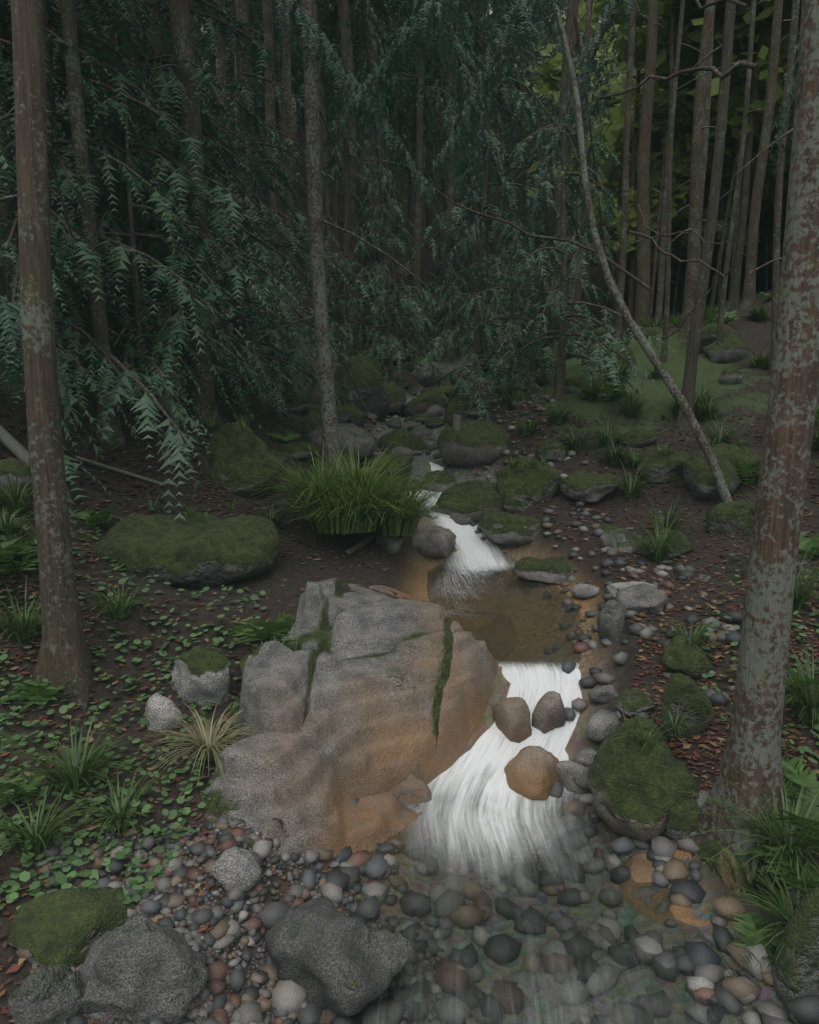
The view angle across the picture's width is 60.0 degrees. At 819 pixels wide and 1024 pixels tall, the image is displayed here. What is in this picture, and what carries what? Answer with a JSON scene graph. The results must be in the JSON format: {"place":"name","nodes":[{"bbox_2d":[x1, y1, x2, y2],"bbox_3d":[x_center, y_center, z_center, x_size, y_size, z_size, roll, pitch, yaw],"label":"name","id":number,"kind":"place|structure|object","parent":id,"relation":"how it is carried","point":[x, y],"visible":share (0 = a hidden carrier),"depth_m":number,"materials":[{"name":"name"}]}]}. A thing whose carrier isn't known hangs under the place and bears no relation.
{"place":"outdoors","nodes":[
{"label":"outdoors","id":0,"kind":"place"},
{"bbox_2d":[201,3,602,47],"label":"sky","id":1,"kind":"structure","parent":0,"point":[491,3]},
{"bbox_2d":[0,55,818,1023],"bbox_3d":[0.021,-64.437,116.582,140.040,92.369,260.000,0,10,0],"label":"ground","id":2,"kind":"structure","parent":0,"point":[408,565],"depth_m":6.62,"materials":[{"name":"brown soil"}]},
{"bbox_2d":[0,0,818,865],"bbox_3d":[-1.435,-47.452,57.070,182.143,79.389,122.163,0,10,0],"label":"trunks","id":3,"kind":"object","parent":2,"relation":"on","point":[750,768],"depth_m":8.75,"materials":[{"name":"brown plant"}]},
{"bbox_2d":[0,0,799,535],"bbox_3d":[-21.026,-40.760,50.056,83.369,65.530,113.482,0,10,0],"label":"conifer foliage","id":4,"kind":"object","parent":3,"relation":"attached to","point":[406,54],"visible":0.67,"depth_m":9.73,"materials":[{"name":"green plant"}]},
{"bbox_2d":[0,257,818,1023],"bbox_3d":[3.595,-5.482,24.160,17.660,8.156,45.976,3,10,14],"label":"boulders","id":5,"kind":"object","parent":2,"relation":"on","point":[324,951],"visible":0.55,"depth_m":5.02,"materials":[{"name":"grey stone"}]},
{"bbox_2d":[0,220,818,966],"bbox_3d":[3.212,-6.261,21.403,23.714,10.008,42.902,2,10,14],"label":"grass clumps","id":6,"kind":"object","parent":2,"relation":"on","point":[354,498],"visible":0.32,"depth_m":5.76,"materials":[{"name":"green plant"}]},
{"bbox_2d":[0,505,818,909],"bbox_3d":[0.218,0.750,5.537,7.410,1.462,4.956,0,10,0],"label":"herbs","id":7,"kind":"object","parent":2,"relation":"on","point":[10,887],"visible":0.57,"depth_m":4.18,"materials":[{"name":"green plant"}]},
{"bbox_2d":[0,217,818,982],"bbox_3d":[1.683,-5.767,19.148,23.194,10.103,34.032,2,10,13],"label":"ferns","id":8,"kind":"object","parent":2,"relation":"on","point":[34,691],"visible":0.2,"depth_m":4.47,"materials":[{"name":"green plant"}]},
{"bbox_2d":[0,414,818,1023],"bbox_3d":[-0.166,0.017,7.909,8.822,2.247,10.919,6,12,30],"label":"leaf litter","id":9,"kind":"object","parent":2,"relation":"on","point":[208,886],"visible":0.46,"depth_m":5.07,"materials":[{"name":"green plant"}]},
{"bbox_2d":[16,378,818,1023],"bbox_3d":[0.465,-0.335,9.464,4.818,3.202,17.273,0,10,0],"label":"gravel pebbles","id":10,"kind":"object","parent":2,"relation":"on","point":[572,966],"visible":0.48,"depth_m":3.62,"materials":[{"name":"grey gravel"}]},
{"bbox_2d":[202,578,750,926],"bbox_3d":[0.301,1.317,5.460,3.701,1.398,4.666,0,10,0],"label":"bedrock slab","id":11,"kind":"structure","parent":2,"relation":"on","point":[375,703],"depth_m":4.64,"materials":[{"name":"grey stone"}]},
{"bbox_2d":[512,0,801,285],"bbox_3d":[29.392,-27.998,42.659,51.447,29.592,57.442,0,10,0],"label":"background foliage","id":12,"kind":"object","parent":2,"relation":"on","point":[611,134],"visible":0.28,"depth_m":26.09,"materials":[{"name":"green plant"}]},
{"bbox_2d":[405,462,744,1021],"bbox_3d":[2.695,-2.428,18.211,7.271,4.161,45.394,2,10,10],"label":"stream water","id":13,"kind":"structure","parent":0,"point":[494,751],"depth_m":5.31,"materials":[{"name":"white liquid"}]},
{"bbox_2d":[514,21,795,278],"bbox_3d":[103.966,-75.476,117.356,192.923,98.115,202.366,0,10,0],"label":"hill canopy","id":14,"kind":"object","parent":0,"point":[681,169],"visible":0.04,"depth_m":26.55,"materials":[{"name":"green plant"}]}
]}

